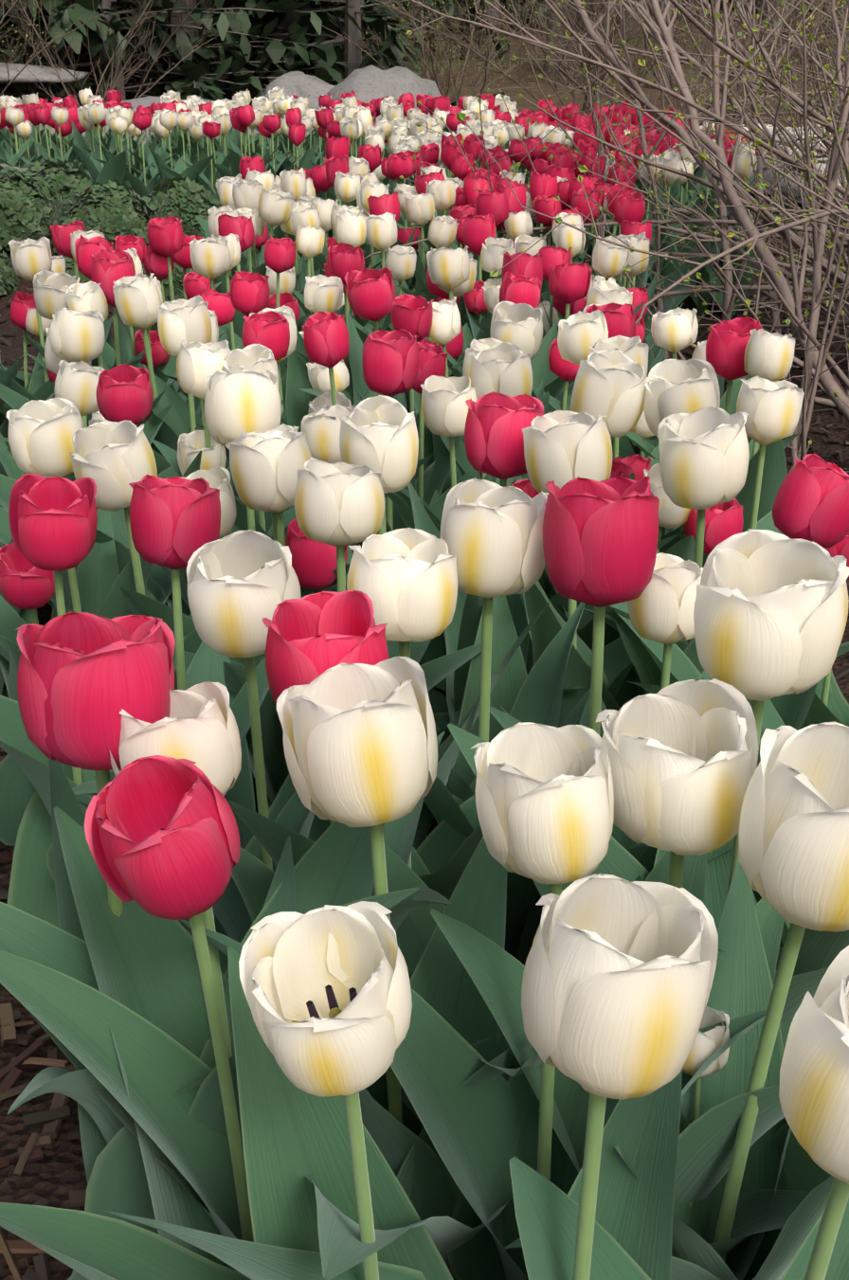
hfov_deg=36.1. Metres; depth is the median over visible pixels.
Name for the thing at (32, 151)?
tulip flower
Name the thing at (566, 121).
tulip flower
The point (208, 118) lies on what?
tulip flower
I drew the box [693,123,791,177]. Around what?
pale rock
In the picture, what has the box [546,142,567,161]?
tulip flower
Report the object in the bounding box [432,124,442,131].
tulip flower
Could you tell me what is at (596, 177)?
tulip flower
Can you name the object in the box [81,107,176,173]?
tulip flower
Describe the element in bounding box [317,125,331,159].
tulip flower
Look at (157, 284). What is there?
tulip flower
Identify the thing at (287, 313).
tulip flower
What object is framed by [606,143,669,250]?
tulip flower
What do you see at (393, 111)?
tulip flower
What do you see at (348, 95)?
tulip flower
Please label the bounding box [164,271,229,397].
tulip flower
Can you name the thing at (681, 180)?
tulip flower
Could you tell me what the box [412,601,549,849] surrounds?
tulip flower
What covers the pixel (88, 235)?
tulip flower
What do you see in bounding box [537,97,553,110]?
tulip flower
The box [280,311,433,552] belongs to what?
tulip flower
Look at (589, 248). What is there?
tulip flower
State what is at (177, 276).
cushion plant
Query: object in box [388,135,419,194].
tulip flower
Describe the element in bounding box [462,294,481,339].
tulip flower
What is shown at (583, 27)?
brush shrub
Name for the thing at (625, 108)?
tulip flower
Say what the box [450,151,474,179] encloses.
tulip flower
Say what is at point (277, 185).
tulip flower
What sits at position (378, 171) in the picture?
tulip flower
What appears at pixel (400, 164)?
tulip flower
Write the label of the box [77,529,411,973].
tulip flower
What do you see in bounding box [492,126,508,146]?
tulip flower
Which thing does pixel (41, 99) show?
tulip flower
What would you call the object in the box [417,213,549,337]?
tulip flower
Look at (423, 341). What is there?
tulip flower
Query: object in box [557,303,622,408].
tulip flower
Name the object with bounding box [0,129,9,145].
tulip flower
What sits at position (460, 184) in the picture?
tulip flower
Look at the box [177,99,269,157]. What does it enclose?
tulip flower
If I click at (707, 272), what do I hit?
tulip flower
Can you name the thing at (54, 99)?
tulip flower
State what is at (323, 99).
tulip flower
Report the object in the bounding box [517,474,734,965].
tulip flower
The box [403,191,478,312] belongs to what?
tulip flower
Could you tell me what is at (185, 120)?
tulip flower
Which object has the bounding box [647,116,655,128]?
tulip flower
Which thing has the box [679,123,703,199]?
tulip flower
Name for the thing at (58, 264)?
tulip flower
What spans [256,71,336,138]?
boulder
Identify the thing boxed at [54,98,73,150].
tulip flower
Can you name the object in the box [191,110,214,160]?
tulip flower
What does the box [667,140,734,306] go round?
tulip flower
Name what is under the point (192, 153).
tulip flower
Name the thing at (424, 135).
tulip flower
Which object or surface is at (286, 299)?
tulip flower
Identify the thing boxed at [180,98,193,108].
tulip flower
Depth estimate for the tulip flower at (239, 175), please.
3.19 m
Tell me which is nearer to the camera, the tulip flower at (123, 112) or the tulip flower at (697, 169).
the tulip flower at (697, 169)
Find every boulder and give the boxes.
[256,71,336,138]
[325,64,440,137]
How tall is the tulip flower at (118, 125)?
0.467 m
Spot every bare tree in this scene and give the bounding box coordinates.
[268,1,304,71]
[481,0,500,45]
[542,0,568,72]
[599,0,618,34]
[652,0,672,90]
[763,0,780,24]
[826,0,848,57]
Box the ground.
[0,0,848,1279]
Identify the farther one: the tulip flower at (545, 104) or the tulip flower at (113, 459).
the tulip flower at (545, 104)
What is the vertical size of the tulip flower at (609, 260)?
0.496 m
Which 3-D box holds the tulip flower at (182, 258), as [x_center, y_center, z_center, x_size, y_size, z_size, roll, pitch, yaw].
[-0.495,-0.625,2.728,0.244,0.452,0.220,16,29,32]
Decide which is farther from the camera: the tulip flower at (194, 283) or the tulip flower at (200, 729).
the tulip flower at (194, 283)
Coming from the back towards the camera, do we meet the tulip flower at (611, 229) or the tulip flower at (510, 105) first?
the tulip flower at (510, 105)
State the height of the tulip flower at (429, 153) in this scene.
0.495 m
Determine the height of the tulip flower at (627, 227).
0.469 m
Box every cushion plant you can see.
[0,165,63,251]
[0,250,21,296]
[24,157,92,202]
[47,178,158,257]
[64,257,90,283]
[142,261,193,301]
[146,174,220,238]
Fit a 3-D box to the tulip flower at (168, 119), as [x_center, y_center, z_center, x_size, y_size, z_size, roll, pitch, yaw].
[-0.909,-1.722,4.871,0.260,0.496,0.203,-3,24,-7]
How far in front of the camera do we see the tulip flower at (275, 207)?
2.72 m
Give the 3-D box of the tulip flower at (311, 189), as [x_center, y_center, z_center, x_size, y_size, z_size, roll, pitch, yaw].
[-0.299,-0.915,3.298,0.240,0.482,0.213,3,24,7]
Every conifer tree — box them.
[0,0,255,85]
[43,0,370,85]
[79,49,87,61]
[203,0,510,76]
[362,0,505,46]
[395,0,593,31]
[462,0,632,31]
[683,0,810,18]
[755,0,830,22]
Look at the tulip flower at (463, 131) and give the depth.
4.40 m
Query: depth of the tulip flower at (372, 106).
5.70 m
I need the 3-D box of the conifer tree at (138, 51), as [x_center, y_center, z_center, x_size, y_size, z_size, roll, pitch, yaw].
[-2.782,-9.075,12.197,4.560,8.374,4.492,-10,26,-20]
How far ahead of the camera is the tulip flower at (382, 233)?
2.65 m
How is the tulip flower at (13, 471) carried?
on the ground
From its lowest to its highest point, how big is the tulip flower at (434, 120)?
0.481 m
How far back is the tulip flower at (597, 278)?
2.50 m
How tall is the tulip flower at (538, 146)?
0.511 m
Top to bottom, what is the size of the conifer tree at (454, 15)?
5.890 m
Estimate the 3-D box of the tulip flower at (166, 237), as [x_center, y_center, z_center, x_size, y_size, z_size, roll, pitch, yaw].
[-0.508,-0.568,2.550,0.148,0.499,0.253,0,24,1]
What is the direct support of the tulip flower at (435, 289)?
on the ground
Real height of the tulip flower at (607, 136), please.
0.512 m
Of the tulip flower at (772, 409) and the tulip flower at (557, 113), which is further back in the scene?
the tulip flower at (557, 113)
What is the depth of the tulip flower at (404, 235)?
3.21 m
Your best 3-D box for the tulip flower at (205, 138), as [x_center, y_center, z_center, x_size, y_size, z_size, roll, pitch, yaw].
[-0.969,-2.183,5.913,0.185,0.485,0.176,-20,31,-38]
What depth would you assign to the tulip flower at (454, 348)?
2.16 m
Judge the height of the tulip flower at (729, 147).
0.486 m
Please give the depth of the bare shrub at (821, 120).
2.60 m
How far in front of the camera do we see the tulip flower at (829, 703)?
1.30 m
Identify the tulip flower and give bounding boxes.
[0,94,13,141]
[0,95,22,152]
[0,95,44,143]
[0,106,53,167]
[0,107,36,168]
[0,113,34,168]
[0,114,32,166]
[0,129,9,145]
[0,236,54,400]
[0,255,112,387]
[0,270,146,426]
[0,290,43,438]
[0,307,54,400]
[0,307,104,510]
[0,327,173,607]
[0,356,24,405]
[0,360,180,619]
[0,369,56,418]
[0,396,172,662]
[0,412,5,426]
[0,432,8,545]
[0,473,185,928]
[0,538,32,695]
[0,541,132,846]
[0,680,385,1235]
[0,755,295,1270]
[0,901,453,1279]
[3,113,29,165]
[5,103,50,155]
[5,319,165,450]
[7,117,54,162]
[7,612,419,1279]
[10,127,35,159]
[12,99,72,154]
[15,104,87,166]
[15,120,37,167]
[21,92,58,145]
[22,102,66,158]
[22,248,179,393]
[25,234,135,369]
[36,97,48,139]
[36,105,90,168]
[36,108,76,161]
[36,128,48,154]
[42,96,73,147]
[43,102,67,150]
[45,392,54,400]
[46,105,79,158]
[49,219,128,347]
[53,280,144,427]
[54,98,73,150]
[54,121,87,168]
[55,106,91,157]
[57,94,107,151]
[63,106,94,162]
[68,419,202,653]
[70,101,126,183]
[70,229,183,366]
[72,120,126,156]
[72,473,269,936]
[75,121,86,133]
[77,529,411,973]
[78,87,112,136]
[80,126,109,148]
[81,104,128,174]
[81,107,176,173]
[83,90,134,142]
[84,94,108,144]
[86,99,126,149]
[88,410,137,510]
[90,108,138,175]
[92,109,171,201]
[94,363,201,606]
[96,125,110,147]
[99,119,126,150]
[101,234,221,370]
[102,116,154,187]
[103,105,150,150]
[103,872,718,1279]
[105,100,145,159]
[105,103,130,158]
[106,105,145,175]
[106,276,201,418]
[108,124,147,178]
[111,368,350,611]
[112,272,240,458]
[113,248,223,386]
[119,102,195,155]
[119,105,177,159]
[120,467,236,642]
[123,104,141,142]
[126,116,199,177]
[126,128,161,171]
[127,116,172,167]
[127,216,183,325]
[131,127,144,170]
[134,111,148,160]
[134,329,170,382]
[137,109,195,153]
[138,111,193,162]
[143,101,191,162]
[143,244,180,392]
[143,309,229,468]
[144,108,214,186]
[148,128,154,145]
[149,102,209,160]
[150,343,296,540]
[151,294,284,497]
[154,115,196,162]
[155,288,280,461]
[157,94,178,145]
[158,100,192,155]
[159,120,223,207]
[159,270,287,409]
[161,96,178,146]
[161,110,198,182]
[164,121,217,180]
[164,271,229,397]
[166,90,194,143]
[172,422,306,812]
[173,234,203,299]
[176,339,288,540]
[176,429,258,538]
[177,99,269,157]
[177,101,238,158]
[177,107,191,160]
[177,109,208,148]
[177,113,213,163]
[177,203,267,300]
[178,656,532,1279]
[179,103,200,139]
[179,109,206,162]
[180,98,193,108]
[184,112,220,156]
[186,94,200,99]
[189,97,203,104]
[189,236,312,324]
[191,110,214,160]
[191,175,261,276]
[195,155,290,238]
[196,306,370,429]
[197,101,210,151]
[200,120,230,192]
[203,132,247,147]
[206,99,256,155]
[206,105,239,156]
[207,205,239,277]
[211,233,281,369]
[212,106,274,170]
[212,109,291,177]
[212,126,281,159]
[213,112,236,167]
[213,213,304,339]
[215,109,258,157]
[216,173,243,253]
[217,92,261,149]
[218,234,344,378]
[222,104,292,179]
[222,429,493,808]
[224,179,299,280]
[227,527,480,876]
[228,89,266,142]
[228,108,274,162]
[228,403,353,590]
[231,590,451,932]
[234,200,321,296]
[234,207,264,272]
[240,167,274,265]
[241,266,295,340]
[242,310,289,533]
[243,126,275,156]
[246,94,318,149]
[248,108,284,158]
[251,221,268,252]
[252,96,277,152]
[252,103,279,154]
[252,194,335,269]
[256,96,275,141]
[257,121,287,176]
[258,187,326,295]
[262,113,324,178]
[265,97,312,151]
[266,167,306,265]
[267,97,312,154]
[267,292,373,334]
[268,86,285,100]
[271,95,284,138]
[272,175,288,235]
[274,107,319,171]
[274,117,295,153]
[279,100,306,159]
[280,118,296,169]
[280,201,369,291]
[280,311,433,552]
[282,95,323,153]
[282,177,359,247]
[284,114,308,170]
[284,242,364,368]
[285,123,324,239]
[285,274,393,432]
[285,518,347,594]
[286,116,312,163]
[290,168,320,241]
[291,106,358,165]
[291,225,352,332]
[292,289,386,328]
[294,107,324,163]
[294,456,457,663]
[295,119,341,201]
[295,267,464,418]
[297,171,381,268]
[297,196,381,275]
[305,99,342,144]
[306,354,397,399]
[308,391,355,414]
[309,112,336,165]
[310,163,331,238]
[311,116,321,164]
[313,106,334,153]
[314,93,331,144]
[315,106,355,159]
[315,191,413,326]
[317,102,362,150]
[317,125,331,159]
[322,212,425,342]
[323,94,357,146]
[324,135,361,237]
[324,154,368,244]
[324,236,339,256]
[324,263,346,325]
[330,202,397,325]
[330,395,584,746]
[334,209,425,332]
[339,116,359,156]
[340,90,357,101]
[340,104,360,158]
[348,108,372,157]
[348,156,369,236]
[351,244,416,413]
[352,328,477,554]
[354,105,370,156]
[354,118,362,158]
[354,293,433,479]
[355,186,374,267]
[356,171,385,258]
[357,101,377,142]
[358,144,382,173]
[360,179,406,280]
[363,124,389,184]
[364,132,384,180]
[364,225,416,288]
[367,252,477,333]
[369,98,380,123]
[372,103,403,158]
[372,164,385,181]
[372,845,541,1120]
[373,227,420,267]
[375,97,382,117]
[375,117,395,181]
[379,100,397,144]
[379,131,409,195]
[380,157,419,226]
[382,95,398,103]
[382,125,410,192]
[384,215,459,339]
[385,375,495,713]
[386,151,414,245]
[386,168,478,289]
[386,296,460,331]
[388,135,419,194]
[390,721,785,1279]
[391,116,415,176]
[393,143,412,183]
[394,183,417,229]
[396,176,461,252]
[396,214,488,317]
[396,337,549,531]
[398,92,414,118]
[399,99,418,151]
[403,149,422,231]
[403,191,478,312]
[404,325,463,405]
[406,137,453,205]
[406,338,437,408]
[407,107,420,120]
[407,203,477,288]
[407,391,543,725]
[409,117,428,138]
[410,160,440,256]
[411,115,432,177]
[412,342,465,504]
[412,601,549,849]
[414,111,430,118]
[414,178,483,277]
[414,296,481,479]
[415,93,430,108]
[415,129,441,165]
[417,142,440,216]
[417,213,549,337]
[418,108,428,114]
[418,477,585,959]
[419,116,437,126]
[420,164,449,250]
[420,215,494,281]
[423,342,547,576]
[424,166,491,249]
[425,95,438,117]
[426,245,490,377]
[426,269,449,299]
[430,678,784,1236]
[432,95,455,132]
[432,107,450,128]
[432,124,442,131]
[434,131,456,177]
[434,251,563,397]
[436,133,481,216]
[437,595,590,801]
[438,94,450,109]
[440,139,464,216]
[440,301,544,484]
[443,123,473,178]
[446,112,483,176]
[447,105,461,113]
[447,270,574,413]
[447,529,848,1023]
[449,175,489,260]
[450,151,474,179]
[453,186,534,232]
[455,236,515,361]
[457,95,467,110]
[457,180,463,187]
[459,220,504,316]
[460,109,477,120]
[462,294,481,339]
[463,93,495,108]
[463,95,476,109]
[463,133,486,164]
[463,280,491,338]
[465,118,482,164]
[466,188,509,320]
[467,101,486,119]
[470,300,558,334]
[472,119,495,167]
[473,96,488,108]
[474,169,503,190]
[477,108,495,165]
[477,133,499,146]
[478,140,496,167]
[481,109,508,149]
[481,144,536,224]
[481,277,502,318]
[483,182,526,279]
[486,152,512,176]
[489,552,711,872]
[490,119,522,172]
[492,104,500,111]
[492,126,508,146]
[494,93,509,106]
[496,110,511,123]
[498,169,535,237]
[498,177,522,237]
[499,99,516,148]
[499,226,507,239]
[504,210,550,303]
[504,721,848,1279]
[505,108,518,124]
[505,123,524,172]
[507,138,536,226]
[509,475,553,674]
[509,945,848,1279]
[512,113,532,171]
[514,234,558,312]
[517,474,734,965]
[518,110,533,167]
[518,131,545,193]
[519,409,632,727]
[519,458,626,614]
[521,108,536,113]
[521,158,538,189]
[522,135,542,162]
[522,163,530,179]
[524,191,534,215]
[525,122,547,180]
[529,170,594,261]
[529,349,685,650]
[530,110,548,124]
[530,157,547,235]
[531,180,592,265]
[531,338,579,410]
[532,302,657,457]
[533,193,587,319]
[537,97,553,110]
[537,163,576,247]
[538,142,553,161]
[538,245,572,330]
[539,212,583,321]
[540,223,585,333]
[540,235,654,350]
[541,103,558,111]
[541,273,644,384]
[542,296,586,338]
[543,106,559,123]
[543,463,695,707]
[544,125,567,144]
[546,120,565,129]
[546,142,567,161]
[547,145,574,169]
[548,262,592,385]
[550,108,560,121]
[551,207,627,283]
[552,176,593,262]
[552,186,603,310]
[554,117,570,130]
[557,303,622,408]
[557,309,613,457]
[559,102,578,123]
[559,262,626,318]
[564,129,576,147]
[568,176,594,255]
[571,110,591,131]
[571,112,603,148]
[573,126,590,148]
[573,151,581,160]
[573,157,602,219]
[573,173,611,246]
[576,124,593,130]
[576,138,595,145]
[576,141,597,154]
[576,181,650,288]
[580,127,641,187]
[580,151,607,239]
[581,173,604,234]
[583,180,653,278]
[583,497,743,631]
[584,162,666,279]
[586,152,611,234]
[586,280,632,306]
[588,192,677,289]
[588,334,661,537]
[589,153,696,294]
[591,193,657,284]
[593,274,615,287]
[594,102,609,112]
[596,153,618,235]
[598,158,633,226]
[601,117,606,130]
[602,123,638,192]
[603,100,634,150]
[603,104,623,151]
[603,149,640,193]
[605,133,660,190]
[605,405,848,703]
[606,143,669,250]
[610,452,848,750]
[611,453,681,553]
[612,410,665,536]
[614,147,633,160]
[616,232,683,370]
[620,141,661,198]
[620,219,658,338]
[621,114,630,124]
[621,242,649,278]
[623,123,639,179]
[623,286,671,377]
[625,315,798,534]
[627,436,639,454]
[630,108,648,127]
[630,135,661,182]
[634,115,683,189]
[634,144,705,226]
[634,315,645,342]
[635,175,666,317]
[643,150,721,318]
[643,358,784,642]
[644,127,656,141]
[644,306,724,456]
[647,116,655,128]
[648,132,680,218]
[654,122,694,171]
[657,131,705,209]
[659,148,728,259]
[662,108,698,168]
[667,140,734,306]
[669,136,750,322]
[670,159,708,308]
[671,176,712,197]
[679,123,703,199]
[682,1006,816,1279]
[686,121,712,190]
[690,125,757,196]
[690,137,716,299]
[691,340,706,360]
[694,144,755,304]
[695,150,761,317]
[702,121,735,195]
[702,141,781,236]
[702,328,848,567]
[703,134,739,195]
[716,134,800,281]
[736,376,804,529]
[752,889,848,975]
[756,699,785,768]
[800,532,848,728]
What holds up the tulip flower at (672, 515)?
on the ground
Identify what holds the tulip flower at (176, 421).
on the ground
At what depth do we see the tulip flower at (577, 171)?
3.62 m
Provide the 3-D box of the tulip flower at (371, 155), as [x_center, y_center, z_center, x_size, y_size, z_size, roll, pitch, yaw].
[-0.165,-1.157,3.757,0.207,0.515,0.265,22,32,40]
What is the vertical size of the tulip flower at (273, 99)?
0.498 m
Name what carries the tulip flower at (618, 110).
on the ground
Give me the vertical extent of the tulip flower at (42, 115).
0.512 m
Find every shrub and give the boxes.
[0,0,93,96]
[0,0,216,108]
[0,0,248,107]
[0,0,342,102]
[0,0,421,106]
[51,0,432,88]
[67,0,252,90]
[206,0,510,106]
[299,0,848,328]
[309,0,582,107]
[321,0,473,65]
[373,0,534,85]
[374,0,682,114]
[407,0,649,82]
[481,0,653,67]
[486,0,848,474]
[527,0,848,126]
[605,0,848,198]
[607,0,848,118]
[636,0,745,43]
[637,0,847,99]
[675,0,848,333]
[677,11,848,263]
[680,0,848,115]
[697,0,848,64]
[735,39,848,139]
[743,0,830,36]
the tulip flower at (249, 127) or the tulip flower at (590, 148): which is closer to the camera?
the tulip flower at (590, 148)
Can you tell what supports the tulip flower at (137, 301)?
on the ground
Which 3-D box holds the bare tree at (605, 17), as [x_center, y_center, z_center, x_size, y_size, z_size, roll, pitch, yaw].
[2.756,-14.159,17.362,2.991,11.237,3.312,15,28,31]
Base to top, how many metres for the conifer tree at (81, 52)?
5.890 m
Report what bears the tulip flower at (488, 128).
on the ground
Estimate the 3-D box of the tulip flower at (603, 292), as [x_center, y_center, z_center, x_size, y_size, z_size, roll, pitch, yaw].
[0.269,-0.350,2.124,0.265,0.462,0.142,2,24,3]
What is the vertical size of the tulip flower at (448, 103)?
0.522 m
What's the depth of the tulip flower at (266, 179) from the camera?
3.12 m
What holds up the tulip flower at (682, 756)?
on the ground
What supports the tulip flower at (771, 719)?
on the ground
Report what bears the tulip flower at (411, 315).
on the ground
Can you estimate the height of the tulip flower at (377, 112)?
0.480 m
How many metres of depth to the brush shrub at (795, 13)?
16.84 m
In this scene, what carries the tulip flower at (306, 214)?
on the ground
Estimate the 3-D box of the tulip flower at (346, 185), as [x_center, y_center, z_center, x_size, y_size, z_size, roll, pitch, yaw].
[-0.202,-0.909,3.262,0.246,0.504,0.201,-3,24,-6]
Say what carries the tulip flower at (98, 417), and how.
on the ground
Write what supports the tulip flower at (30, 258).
on the ground
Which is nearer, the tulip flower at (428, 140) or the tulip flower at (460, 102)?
the tulip flower at (428, 140)
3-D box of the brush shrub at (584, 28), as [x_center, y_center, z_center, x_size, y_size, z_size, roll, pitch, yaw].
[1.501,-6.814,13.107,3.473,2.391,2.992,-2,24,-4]
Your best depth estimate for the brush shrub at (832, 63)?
10.44 m
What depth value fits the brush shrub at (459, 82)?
10.59 m
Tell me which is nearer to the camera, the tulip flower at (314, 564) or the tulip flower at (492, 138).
the tulip flower at (314, 564)
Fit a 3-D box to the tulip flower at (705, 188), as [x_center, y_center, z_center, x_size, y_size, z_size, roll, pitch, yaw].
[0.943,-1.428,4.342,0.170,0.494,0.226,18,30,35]
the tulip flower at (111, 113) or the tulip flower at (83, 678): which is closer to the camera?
the tulip flower at (83, 678)
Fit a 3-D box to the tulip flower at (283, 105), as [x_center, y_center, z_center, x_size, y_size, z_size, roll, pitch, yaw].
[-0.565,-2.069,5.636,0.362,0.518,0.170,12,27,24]
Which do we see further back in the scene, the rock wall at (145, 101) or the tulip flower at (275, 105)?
the rock wall at (145, 101)
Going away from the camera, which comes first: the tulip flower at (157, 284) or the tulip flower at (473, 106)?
the tulip flower at (157, 284)
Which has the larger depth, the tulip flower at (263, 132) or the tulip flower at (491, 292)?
the tulip flower at (263, 132)
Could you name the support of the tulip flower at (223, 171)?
on the ground
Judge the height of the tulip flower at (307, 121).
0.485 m
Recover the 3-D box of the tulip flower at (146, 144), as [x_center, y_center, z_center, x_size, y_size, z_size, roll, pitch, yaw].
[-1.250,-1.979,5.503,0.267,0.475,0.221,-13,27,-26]
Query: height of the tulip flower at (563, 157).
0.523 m
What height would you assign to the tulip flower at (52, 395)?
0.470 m
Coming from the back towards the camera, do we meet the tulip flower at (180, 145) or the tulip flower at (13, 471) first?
the tulip flower at (180, 145)
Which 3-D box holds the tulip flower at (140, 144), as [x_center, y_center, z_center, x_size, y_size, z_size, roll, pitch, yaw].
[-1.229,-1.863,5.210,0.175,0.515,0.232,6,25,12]
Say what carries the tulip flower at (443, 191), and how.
on the ground
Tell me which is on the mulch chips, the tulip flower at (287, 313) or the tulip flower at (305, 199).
the tulip flower at (305, 199)
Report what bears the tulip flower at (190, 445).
on the mulch chips
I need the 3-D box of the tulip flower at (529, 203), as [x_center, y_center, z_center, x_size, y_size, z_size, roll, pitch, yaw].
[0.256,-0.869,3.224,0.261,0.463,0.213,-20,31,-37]
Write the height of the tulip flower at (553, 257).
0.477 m
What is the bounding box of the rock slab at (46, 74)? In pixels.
[0,62,89,82]
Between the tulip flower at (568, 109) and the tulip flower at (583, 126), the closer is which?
the tulip flower at (583, 126)
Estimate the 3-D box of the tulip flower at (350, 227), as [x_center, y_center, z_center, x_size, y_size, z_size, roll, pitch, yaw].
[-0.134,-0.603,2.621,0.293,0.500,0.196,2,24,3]
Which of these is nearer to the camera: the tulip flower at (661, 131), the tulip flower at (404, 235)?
the tulip flower at (404, 235)
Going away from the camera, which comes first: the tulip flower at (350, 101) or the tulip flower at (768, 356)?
the tulip flower at (768, 356)
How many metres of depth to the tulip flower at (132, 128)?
5.08 m
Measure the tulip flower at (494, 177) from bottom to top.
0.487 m
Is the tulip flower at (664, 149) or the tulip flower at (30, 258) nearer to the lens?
the tulip flower at (30, 258)
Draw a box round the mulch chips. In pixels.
[0,247,848,1279]
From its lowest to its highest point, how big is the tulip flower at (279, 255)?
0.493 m
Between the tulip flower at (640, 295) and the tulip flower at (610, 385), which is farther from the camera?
the tulip flower at (640, 295)
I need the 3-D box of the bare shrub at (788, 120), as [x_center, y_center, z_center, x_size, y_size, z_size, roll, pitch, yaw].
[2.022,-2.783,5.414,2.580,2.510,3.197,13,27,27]
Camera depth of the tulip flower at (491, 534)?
0.94 m
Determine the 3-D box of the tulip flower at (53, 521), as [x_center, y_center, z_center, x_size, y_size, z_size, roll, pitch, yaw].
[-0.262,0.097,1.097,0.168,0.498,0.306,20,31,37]
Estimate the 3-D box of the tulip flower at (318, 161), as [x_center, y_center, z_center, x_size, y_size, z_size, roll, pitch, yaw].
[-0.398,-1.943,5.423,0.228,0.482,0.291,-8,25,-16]
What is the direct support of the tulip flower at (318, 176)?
on the ground
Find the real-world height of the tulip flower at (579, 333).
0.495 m
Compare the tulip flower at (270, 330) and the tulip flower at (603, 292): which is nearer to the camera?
the tulip flower at (270, 330)
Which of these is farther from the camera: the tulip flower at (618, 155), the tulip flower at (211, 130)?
the tulip flower at (211, 130)
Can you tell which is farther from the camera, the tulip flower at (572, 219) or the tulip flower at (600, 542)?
the tulip flower at (572, 219)
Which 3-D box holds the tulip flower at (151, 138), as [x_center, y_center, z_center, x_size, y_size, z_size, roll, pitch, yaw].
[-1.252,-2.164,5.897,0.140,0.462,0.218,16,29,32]
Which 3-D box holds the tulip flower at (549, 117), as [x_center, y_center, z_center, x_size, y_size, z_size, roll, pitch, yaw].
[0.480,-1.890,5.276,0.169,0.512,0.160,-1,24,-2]
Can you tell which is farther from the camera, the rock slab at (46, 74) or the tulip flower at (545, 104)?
the rock slab at (46, 74)
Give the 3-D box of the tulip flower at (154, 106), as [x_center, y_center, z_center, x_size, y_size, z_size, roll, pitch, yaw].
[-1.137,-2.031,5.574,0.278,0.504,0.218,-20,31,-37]
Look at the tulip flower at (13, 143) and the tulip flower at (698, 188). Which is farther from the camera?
the tulip flower at (13, 143)
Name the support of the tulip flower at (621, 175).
on the ground
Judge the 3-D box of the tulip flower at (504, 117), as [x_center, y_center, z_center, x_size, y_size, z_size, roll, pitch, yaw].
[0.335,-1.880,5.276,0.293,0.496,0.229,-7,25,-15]
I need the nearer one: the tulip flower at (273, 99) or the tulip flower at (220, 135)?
the tulip flower at (220, 135)
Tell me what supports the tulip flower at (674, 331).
on the ground
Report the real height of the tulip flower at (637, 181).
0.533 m
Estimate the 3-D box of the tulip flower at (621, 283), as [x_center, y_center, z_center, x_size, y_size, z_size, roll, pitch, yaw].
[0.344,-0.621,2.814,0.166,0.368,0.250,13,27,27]
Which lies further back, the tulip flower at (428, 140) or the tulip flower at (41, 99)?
the tulip flower at (41, 99)
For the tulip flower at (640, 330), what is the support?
on the ground
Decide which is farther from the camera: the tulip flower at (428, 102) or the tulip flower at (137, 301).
the tulip flower at (428, 102)
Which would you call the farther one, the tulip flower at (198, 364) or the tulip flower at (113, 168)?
the tulip flower at (113, 168)
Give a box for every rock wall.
[58,96,161,142]
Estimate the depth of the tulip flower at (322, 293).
2.06 m
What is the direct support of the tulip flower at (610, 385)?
on the ground
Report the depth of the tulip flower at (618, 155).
3.90 m
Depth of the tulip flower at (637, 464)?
1.48 m
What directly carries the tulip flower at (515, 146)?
on the ground
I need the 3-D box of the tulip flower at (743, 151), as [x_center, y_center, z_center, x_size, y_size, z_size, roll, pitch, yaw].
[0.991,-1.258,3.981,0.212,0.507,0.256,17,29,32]
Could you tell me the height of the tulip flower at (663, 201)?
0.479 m
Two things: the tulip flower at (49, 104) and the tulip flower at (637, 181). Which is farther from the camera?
the tulip flower at (49, 104)
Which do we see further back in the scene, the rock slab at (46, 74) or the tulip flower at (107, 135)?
the rock slab at (46, 74)
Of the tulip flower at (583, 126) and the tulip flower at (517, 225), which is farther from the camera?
the tulip flower at (583, 126)
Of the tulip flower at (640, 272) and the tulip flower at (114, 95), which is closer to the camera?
the tulip flower at (640, 272)
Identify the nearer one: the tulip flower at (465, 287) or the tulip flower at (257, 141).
the tulip flower at (465, 287)
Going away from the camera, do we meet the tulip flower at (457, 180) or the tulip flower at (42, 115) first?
the tulip flower at (457, 180)
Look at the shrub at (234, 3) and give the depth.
12.40 m
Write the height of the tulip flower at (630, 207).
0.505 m
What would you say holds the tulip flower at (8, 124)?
on the ground
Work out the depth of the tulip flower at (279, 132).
5.28 m
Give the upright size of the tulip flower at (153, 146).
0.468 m
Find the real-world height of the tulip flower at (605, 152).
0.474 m
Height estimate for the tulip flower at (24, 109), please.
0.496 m
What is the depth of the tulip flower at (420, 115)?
5.36 m
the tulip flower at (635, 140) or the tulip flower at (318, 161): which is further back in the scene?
the tulip flower at (318, 161)
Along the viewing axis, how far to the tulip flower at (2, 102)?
5.82 m
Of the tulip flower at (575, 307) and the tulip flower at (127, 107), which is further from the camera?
the tulip flower at (127, 107)
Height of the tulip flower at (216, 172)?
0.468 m
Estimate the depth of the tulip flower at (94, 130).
5.80 m
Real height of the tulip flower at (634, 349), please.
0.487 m
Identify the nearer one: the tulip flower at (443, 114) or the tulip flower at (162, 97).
the tulip flower at (443, 114)
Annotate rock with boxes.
[0,163,28,171]
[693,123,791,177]
[716,124,847,203]
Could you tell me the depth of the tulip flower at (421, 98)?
5.80 m
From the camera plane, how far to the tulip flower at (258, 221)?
2.78 m

